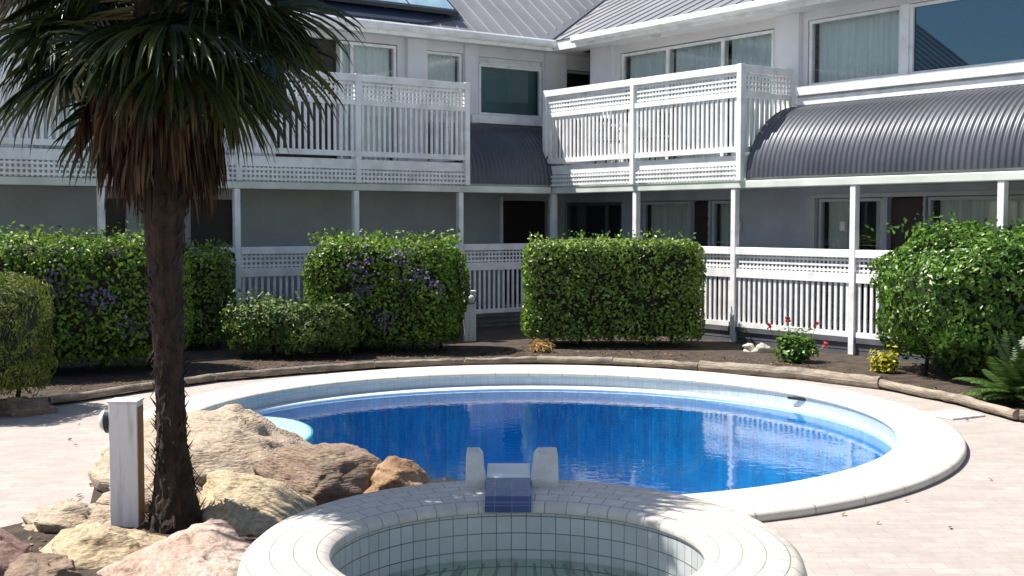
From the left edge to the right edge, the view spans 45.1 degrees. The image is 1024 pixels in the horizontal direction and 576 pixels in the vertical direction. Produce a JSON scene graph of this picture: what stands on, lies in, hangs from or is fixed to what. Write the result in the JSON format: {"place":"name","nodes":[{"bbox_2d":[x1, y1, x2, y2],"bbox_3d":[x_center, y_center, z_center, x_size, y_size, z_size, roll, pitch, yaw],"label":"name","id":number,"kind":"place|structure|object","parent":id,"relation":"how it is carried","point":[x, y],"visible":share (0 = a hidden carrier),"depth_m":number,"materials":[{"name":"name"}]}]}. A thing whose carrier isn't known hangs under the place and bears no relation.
{"place":"outdoors","nodes":[
{"label":"outdoors","id":0,"kind":"place"},
{"bbox_2d":[0,363,1023,575],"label":"paving","id":1,"kind":"structure","parent":0,"point":[44,460],"depth_m":8.87,"materials":[{"name":"stone"}]},
{"bbox_2d":[0,397,57,417],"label":"rock","id":2,"kind":"object","parent":1,"relation":"on","point":[15,407],"visible":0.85,"depth_m":12.69,"materials":[{"name":"grey stone"}]},
{"bbox_2d":[1,488,259,575],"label":"rock bed","id":3,"kind":"object","parent":1,"relation":"on","point":[19,532],"visible":0.1,"depth_m":7.83,"materials":[{"name":"soil"}]},
{"bbox_2d":[0,528,32,575],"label":"rock","id":4,"kind":"object","parent":3,"relation":"on","point":[12,548],"visible":0.62,"depth_m":7.13,"materials":[{"name":"stone"}]},
{"bbox_2d":[4,552,82,575],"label":"rock","id":5,"kind":"object","parent":3,"relation":"on","point":[39,564],"visible":1,"depth_m":6.92,"materials":[{"name":"brown stone"}]},
{"bbox_2d":[21,500,110,532],"bbox_3d":[-2.921,1.572,8.189,0.731,0.345,0.685,-1,3,-17],"label":"rock","id":6,"kind":"object","parent":3,"relation":"on","point":[58,517],"visible":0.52,"depth_m":8.03,"materials":[{"name":"beige stone"}]},
{"bbox_2d":[39,522,167,569],"bbox_3d":[-2.453,1.593,7.435,0.783,0.371,0.721,-2,4,-29],"label":"rock","id":7,"kind":"object","parent":3,"relation":"on","point":[86,546],"visible":0.63,"depth_m":7.26,"materials":[{"name":"yellow stone"}]},
{"bbox_2d":[98,397,144,527],"bbox_3d":[-2.570,1.146,8.092,0.276,0.836,0.172,0,3,-2],"label":"bollard light","id":8,"kind":"object","parent":3,"relation":"on","point":[121,421],"visible":0.96,"depth_m":8.02,"materials":[{"name":"paint"}]},
{"bbox_2d":[96,469,202,511],"bbox_3d":[-2.541,1.512,8.815,0.834,0.455,0.775,-1,3,-17],"label":"rock","id":9,"kind":"object","parent":3,"relation":"on","point":[104,499],"visible":0.11,"depth_m":8.64,"materials":[{"name":"beige stone"}]},
{"bbox_2d":[96,518,250,575],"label":"rock","id":10,"kind":"object","parent":3,"relation":"on","point":[214,547],"visible":0.86,"depth_m":6.93,"materials":[{"name":"beige stone"}]},
{"bbox_2d":[0,0,366,533],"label":"palm tree","id":11,"kind":"object","parent":3,"relation":"on","point":[169,94],"visible":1,"depth_m":7.62,"materials":[{"name":"green plant"}]},
{"bbox_2d":[87,404,311,492],"bbox_3d":[-2.309,1.391,9.953,1.998,0.813,1.942,0,3,-6],"label":"rock","id":12,"kind":"object","parent":3,"relation":"on","point":[238,438],"visible":0.38,"depth_m":9.53,"materials":[{"name":"beige stone"}]},
{"bbox_2d":[199,470,316,535],"bbox_3d":[-1.664,1.522,8.247,1.046,0.558,0.947,1,3,17],"label":"rock","id":13,"kind":"object","parent":3,"relation":"on","point":[243,504],"visible":0.51,"depth_m":8.12,"materials":[{"name":"yellow stone"}]},
{"bbox_2d":[252,443,381,505],"bbox_3d":[-1.406,1.437,9.154,0.835,0.580,1.073,-3,4,-41],"label":"rock","id":14,"kind":"object","parent":3,"relation":"on","point":[321,473],"visible":0.48,"depth_m":8.83,"materials":[{"name":"brown stone"}]},
{"bbox_2d":[363,456,430,493],"bbox_3d":[-0.839,1.459,8.918,0.621,0.502,0.563,-1,3,-17],"label":"rock","id":15,"kind":"object","parent":3,"relation":"on","point":[390,472],"visible":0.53,"depth_m":8.78,"materials":[{"name":"orange stone"}]},
{"bbox_2d":[426,477,453,483],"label":"rock","id":16,"kind":"object","parent":3,"relation":"on","point":[438,480],"visible":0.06,"depth_m":8.49,"materials":[{"name":"beige stone"}]},
{"bbox_2d":[3,346,1019,549],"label":"leaf litter","id":17,"kind":"object","parent":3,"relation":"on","point":[90,484],"visible":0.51,"depth_m":17.29,"materials":[{"name":"brown plant"}]},
{"bbox_2d":[0,0,601,344],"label":"motel wing","id":18,"kind":"structure","parent":1,"relation":"on","point":[438,127],"depth_m":22.55,"materials":[{"name":"white paint"}]},
{"bbox_2d":[26,17,126,149],"bbox_3d":[-6.411,-3.269,20.166,2.960,2.210,0.210,-2,4,-36],"label":"balcony railing","id":19,"kind":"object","parent":18,"relation":"in","point":[53,110],"depth_m":19.61,"materials":[{"name":"white paint"}]},
{"bbox_2d":[96,198,123,243],"bbox_3d":[-6.644,-0.447,20.384,0.460,2.110,0.050,-2,4,-36],"label":"door","id":20,"kind":"structure","parent":18,"relation":"in","point":[110,211],"depth_m":20.35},
{"bbox_2d":[190,199,231,288],"bbox_3d":[-5.235,-0.503,21.420,0.760,2.110,0.050,-2,4,-36],"label":"door","id":21,"kind":"structure","parent":18,"relation":"in","point":[210,228],"depth_m":21.40,"materials":[{"name":"grey"}]},
{"bbox_2d":[276,39,336,158],"bbox_3d":[-3.746,-3.379,22.195,1.300,2.230,0.020,-2,4,-36],"label":"door","id":22,"kind":"structure","parent":18,"relation":"in","point":[325,49],"depth_m":22.34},
{"bbox_2d":[336,41,396,160],"bbox_3d":[-2.712,-3.417,22.888,1.190,2.210,0.210,-2,4,-36],"label":"window","id":23,"kind":"structure","parent":18,"relation":"in","point":[373,60],"depth_m":22.99,"materials":[{"name":"grey glass"}]},
{"bbox_2d":[308,0,462,22],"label":"solar collector","id":24,"kind":"object","parent":18,"relation":"on","point":[421,11],"visible":0.89,"depth_m":22.94,"materials":[{"name":"blue glass"}]},
{"bbox_2d":[427,51,461,162],"bbox_3d":[-1.375,-3.455,23.871,0.830,2.180,0.210,-2,4,-36],"label":"window","id":25,"kind":"structure","parent":18,"relation":"in","point":[440,65],"depth_m":23.94,"materials":[{"name":"grey glass"}]},
{"bbox_2d":[479,63,541,117],"bbox_3d":[-0.068,-3.945,24.778,1.560,1.000,0.160,-2,4,-36],"label":"window","id":26,"kind":"structure","parent":18,"relation":"in","point":[510,91],"depth_m":24.86,"materials":[{"name":"teal glass"}]},
{"bbox_2d":[503,202,544,304],"bbox_3d":[0.211,-0.720,25.426,1.130,2.110,0.050,-2,4,-36],"label":"door","id":27,"kind":"structure","parent":18,"relation":"in","point":[520,219],"depth_m":25.34,"materials":[{"name":"black glass"}]},
{"bbox_2d":[567,70,589,156],"bbox_3d":[1.358,-3.499,25.880,0.750,2.070,0.160,-2,4,-36],"label":"glass door","id":28,"kind":"structure","parent":18,"relation":"in","point":[574,78],"depth_m":25.93,"materials":[{"name":"black glass"}]},
{"bbox_2d":[0,304,1023,419],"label":"garden bed","id":29,"kind":"object","parent":1,"relation":"on","point":[224,356],"visible":0.26,"depth_m":17.81,"materials":[{"name":"soil"}]},
{"bbox_2d":[0,397,47,401],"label":"edging log","id":30,"kind":"object","parent":29,"relation":"on","point":[44,398],"visible":0.17,"depth_m":13.22,"materials":[{"name":"brown wood"}]},
{"bbox_2d":[0,271,57,399],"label":"conifer bush","id":31,"kind":"object","parent":29,"relation":"on","point":[21,354],"visible":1,"depth_m":12.93,"materials":[{"name":"green plant"}]},
{"bbox_2d":[48,384,140,403],"bbox_3d":[-4.677,1.184,13.838,0.091,0.088,1.270,2,4,31],"label":"edging log","id":32,"kind":"object","parent":29,"relation":"on","point":[90,394],"visible":0.99,"depth_m":13.77,"materials":[{"name":"brown wood"}]},
{"bbox_2d":[0,221,195,371],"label":"hedge","id":33,"kind":"object","parent":29,"relation":"on","point":[99,298],"visible":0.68,"depth_m":15.71,"materials":[{"name":"green plant"}]},
{"bbox_2d":[139,374,215,390],"bbox_3d":[-4.026,1.131,14.853,0.099,0.097,1.136,2,4,35],"label":"edging log","id":34,"kind":"object","parent":29,"relation":"on","point":[190,380],"visible":0.58,"depth_m":15.00,"materials":[{"name":"brown wood"}]},
{"bbox_2d":[182,238,236,348],"bbox_3d":[-5.021,0.070,19.234,1.350,1.750,1.263,0,3,0],"label":"hedge","id":35,"kind":"object","parent":29,"relation":"on","point":[211,272],"visible":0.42,"depth_m":18.82,"materials":[{"name":"green plant"}]},
{"bbox_2d":[215,366,301,379],"bbox_3d":[-3.226,1.083,15.705,1.192,0.095,0.098,-2,4,-38],"label":"edging log","id":36,"kind":"object","parent":29,"relation":"on","point":[255,373],"visible":1,"depth_m":15.66,"materials":[{"name":"brown wood"}]},
{"bbox_2d":[219,286,364,357],"bbox_3d":[-3.207,0.489,18.051,2.104,1.041,1.281,0,3,0],"label":"shrub","id":37,"kind":"object","parent":29,"relation":"on","point":[268,322],"visible":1,"depth_m":17.66,"materials":[{"name":"green plant"}]},
{"bbox_2d":[301,361,374,371],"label":"edging log","id":38,"kind":"object","parent":29,"relation":"on","point":[343,366],"visible":1,"depth_m":16.35,"materials":[{"name":"brown wood"}]},
{"bbox_2d":[300,227,470,350],"bbox_3d":[-1.935,0.008,18.982,2.599,1.900,1.703,0,3,0],"label":"hedge","id":39,"kind":"object","parent":29,"relation":"on","point":[410,289],"visible":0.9,"depth_m":18.35,"materials":[{"name":"green plant"}]},
{"bbox_2d":[375,358,463,366],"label":"edging log","id":40,"kind":"object","parent":29,"relation":"on","point":[421,362],"visible":1,"depth_m":16.82,"materials":[{"name":"brown wood"}]},
{"bbox_2d":[463,290,475,340],"bbox_3d":[-0.692,0.462,20.366,0.196,0.836,0.252,-1,3,-12],"label":"bollard light","id":41,"kind":"object","parent":29,"relation":"on","point":[470,324],"visible":0.74,"depth_m":20.33,"materials":[{"name":"paint"}]},
{"bbox_2d":[464,356,536,363],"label":"edging log","id":42,"kind":"object","parent":29,"relation":"on","point":[523,359],"visible":1,"depth_m":17.12,"materials":[{"name":"brown wood"}]},
{"bbox_2d":[528,338,554,352],"bbox_3d":[0.455,0.881,18.675,0.448,0.292,0.454,0,3,0],"label":"dry grass tuft","id":43,"kind":"object","parent":29,"relation":"on","point":[539,346],"visible":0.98,"depth_m":18.61,"materials":[{"name":"brown plant"}]},
{"bbox_2d":[537,356,612,364],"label":"edging log","id":44,"kind":"object","parent":29,"relation":"on","point":[575,360],"visible":1,"depth_m":17.12,"materials":[{"name":"brown wood"}]},
{"bbox_2d":[520,228,706,345],"bbox_3d":[1.602,-0.026,19.770,2.956,1.884,1.418,0,3,0],"label":"hedge","id":45,"kind":"object","parent":29,"relation":"on","point":[581,288],"visible":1,"depth_m":19.22,"materials":[{"name":"green plant"}]},
{"bbox_2d":[698,360,797,378],"bbox_3d":[3.074,1.065,16.033,1.373,0.173,0.172,2,4,36],"label":"edging log","id":46,"kind":"object","parent":29,"relation":"on","point":[787,372],"visible":0.88,"depth_m":15.96,"materials":[{"name":"brown wood"}]},
{"bbox_2d":[742,343,754,351],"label":"rock","id":47,"kind":"object","parent":29,"relation":"on","point":[749,347],"visible":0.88,"depth_m":18.74,"materials":[{"name":"stone"}]},
{"bbox_2d":[751,343,772,352],"bbox_3d":[3.784,0.941,18.683,0.323,0.232,0.219,0,3,0],"label":"rock","id":48,"kind":"object","parent":29,"relation":"on","point":[761,348],"visible":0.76,"depth_m":18.60,"materials":[{"name":"stone"}]},
{"bbox_2d":[767,317,827,362],"bbox_3d":[4.042,0.744,17.389,0.737,0.675,0.689,-1,3,-24],"label":"flowering plant","id":49,"kind":"object","parent":29,"relation":"on","point":[790,348],"visible":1,"depth_m":17.27,"materials":[{"name":"green plant"}]},
{"bbox_2d":[866,345,900,372],"bbox_3d":[4.886,0.939,16.186,0.435,0.422,0.517,2,4,31],"label":"yellow plant","id":50,"kind":"object","parent":29,"relation":"on","point":[882,362],"visible":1,"depth_m":16.07,"materials":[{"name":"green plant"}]},
{"bbox_2d":[865,211,1023,379],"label":"round bush","id":51,"kind":"object","parent":29,"relation":"on","point":[954,297],"visible":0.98,"depth_m":14.99,"materials":[{"name":"green plant"}]},
{"bbox_2d":[953,394,1018,419],"bbox_3d":[4.948,1.234,12.868,0.119,0.114,1.149,-1,3,-9],"label":"edging log","id":52,"kind":"object","parent":29,"relation":"on","point":[972,402],"visible":1,"depth_m":12.79,"materials":[{"name":"brown wood"}]},
{"bbox_2d":[953,330,1023,405],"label":"spiky fern","id":53,"kind":"object","parent":29,"relation":"on","point":[1008,382],"visible":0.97,"depth_m":13.29,"materials":[{"name":"green plant"}]},
{"bbox_2d":[1019,410,1023,420],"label":"edging log","id":54,"kind":"object","parent":29,"relation":"on","point":[1021,414],"visible":1,"depth_m":12.24,"materials":[{"name":"brown wood"}]},
{"bbox_2d":[237,479,807,575],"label":"spa pool","id":55,"kind":"structure","parent":1,"relation":"in","point":[594,528],"depth_m":6.99,"materials":[{"name":"tile"}]},
{"bbox_2d":[465,447,558,511],"bbox_3d":[0.000,1.214,7.557,0.570,0.360,0.840,0,3,0],"label":"spillway","id":56,"kind":"object","parent":55,"relation":"attached to","point":[508,486],"visible":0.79,"depth_m":7.54,"materials":[{"name":"tile"}]},
{"bbox_2d":[108,365,966,521],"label":"swimming pool","id":57,"kind":"structure","parent":1,"relation":"in","point":[773,450],"depth_m":14.87,"materials":[{"name":"concrete"}]},
{"bbox_2d":[612,358,697,370],"bbox_3d":[1.948,1.027,16.747,1.245,0.116,0.114,2,4,30],"label":"edging log","id":58,"kind":"object","parent":1,"relation":"on","point":[660,363],"visible":1,"depth_m":16.69,"materials":[{"name":"brown wood"}]},
{"bbox_2d":[519,0,1023,369],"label":"motel wing","id":59,"kind":"structure","parent":1,"relation":"on","point":[809,140],"depth_m":20.07,"materials":[{"name":"white paint"}]},
{"bbox_2d":[567,203,621,242],"bbox_3d":[1.742,-0.701,25.264,0.160,2.070,1.730,-2,4,-36],"label":"window","id":60,"kind":"structure","parent":59,"relation":"in","point":[591,218],"depth_m":25.35,"materials":[{"name":"black glass"}]},
{"bbox_2d":[595,118,623,163],"bbox_3d":[1.886,-2.790,23.434,0.472,0.901,0.494,-1,3,-21],"label":"balcony chair","id":61,"kind":"object","parent":59,"relation":"on","point":[611,138],"visible":0.17,"depth_m":23.61,"materials":[{"name":"grey metal"}]},
{"bbox_2d":[611,123,643,161],"bbox_3d":[2.172,-2.678,22.967,0.660,0.734,0.660,-1,3,-17],"label":"balcony table","id":62,"kind":"object","parent":59,"relation":"on","point":[627,140],"visible":0.11,"depth_m":22.83,"materials":[{"name":"white plastic"}]},
{"bbox_2d":[639,112,669,159],"bbox_3d":[2.568,-2.740,22.510,0.494,0.901,0.472,3,4,44],"label":"balcony chair","id":63,"kind":"object","parent":59,"relation":"on","point":[656,132],"visible":0.33,"depth_m":22.40,"materials":[{"name":"grey metal"}]},
{"bbox_2d":[643,201,689,244],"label":"window","id":64,"kind":"structure","parent":59,"relation":"in","point":[673,217],"depth_m":23.68,"materials":[{"name":"grey"}]},
{"bbox_2d":[621,30,773,161],"bbox_3d":[3.372,-3.386,22.590,0.210,2.180,3.890,-2,4,-36],"label":"window","id":65,"kind":"structure","parent":59,"relation":"in","point":[757,48],"depth_m":22.56,"materials":[{"name":"grey glass"}]},
{"bbox_2d":[694,202,708,313],"bbox_3d":[3.526,-0.558,22.813,0.100,2.070,0.420,-2,4,-36],"label":"door","id":66,"kind":"structure","parent":59,"relation":"in","point":[701,208],"depth_m":22.79,"materials":[{"name":"metal"}]},
{"bbox_2d":[711,201,730,315],"bbox_3d":[3.903,-0.545,22.376,0.210,2.070,0.570,-2,4,-36],"label":"window","id":67,"kind":"structure","parent":59,"relation":"in","point":[725,219],"depth_m":22.50,"materials":[{"name":"grey"}]},
{"bbox_2d":[818,198,882,327],"bbox_3d":[5.573,-0.422,20.113,0.210,2.070,1.280,-2,4,-36],"label":"window","id":68,"kind":"structure","parent":59,"relation":"in","point":[839,209],"depth_m":20.44,"materials":[{"name":"grey glass"}]},
{"bbox_2d":[809,6,900,84],"bbox_3d":[5.516,-3.822,19.651,0.210,1.070,1.800,-2,4,-36],"label":"window","id":69,"kind":"structure","parent":59,"relation":"in","point":[864,45],"depth_m":19.76,"materials":[{"name":"grey glass"}]},
{"bbox_2d":[891,198,922,250],"bbox_3d":[6.191,-0.365,19.241,0.050,2.070,0.620,-2,4,-36],"label":"door","id":70,"kind":"structure","parent":59,"relation":"in","point":[907,208],"depth_m":19.25,"materials":[{"name":"brown metal"}]},
{"bbox_2d":[909,0,1023,73],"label":"window","id":71,"kind":"structure","parent":59,"relation":"in","point":[945,34],"depth_m":18.03,"materials":[{"name":"blue glass"}]},
{"bbox_2d":[927,195,1023,238],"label":"window","id":72,"kind":"structure","parent":59,"relation":"in","point":[965,208],"depth_m":18.35,"materials":[{"name":"grey"}]},
{"bbox_2d":[795,367,883,388],"bbox_3d":[4.024,1.114,15.155,0.177,0.176,1.212,-3,4,-39],"label":"edging log","id":73,"kind":"object","parent":1,"relation":"on","point":[845,379],"visible":0.98,"depth_m":15.09,"materials":[{"name":"brown wood"}]},
{"bbox_2d":[878,379,955,402],"bbox_3d":[4.623,1.174,14.058,0.118,0.117,1.312,-1,3,-20],"label":"edging log","id":74,"kind":"object","parent":1,"relation":"on","point":[921,391],"visible":0.98,"depth_m":13.99,"materials":[{"name":"brown wood"}]},
{"bbox_2d":[926,410,985,419],"bbox_3d":[4.550,1.304,12.689,0.480,0.020,0.400,-2,4,-29],"label":"skimmer lid","id":75,"kind":"object","parent":1,"relation":"on","point":[953,414],"visible":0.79,"depth_m":12.63,"materials":[{"name":"white plastic"}]},
{"bbox_2d":[319,390,749,403],"bbox_3d":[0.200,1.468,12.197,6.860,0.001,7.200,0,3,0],"label":"pool wall","id":76,"kind":"structure","parent":0,"point":[570,395],"depth_m":14.97,"materials":[{"name":"white tile"}]}
]}

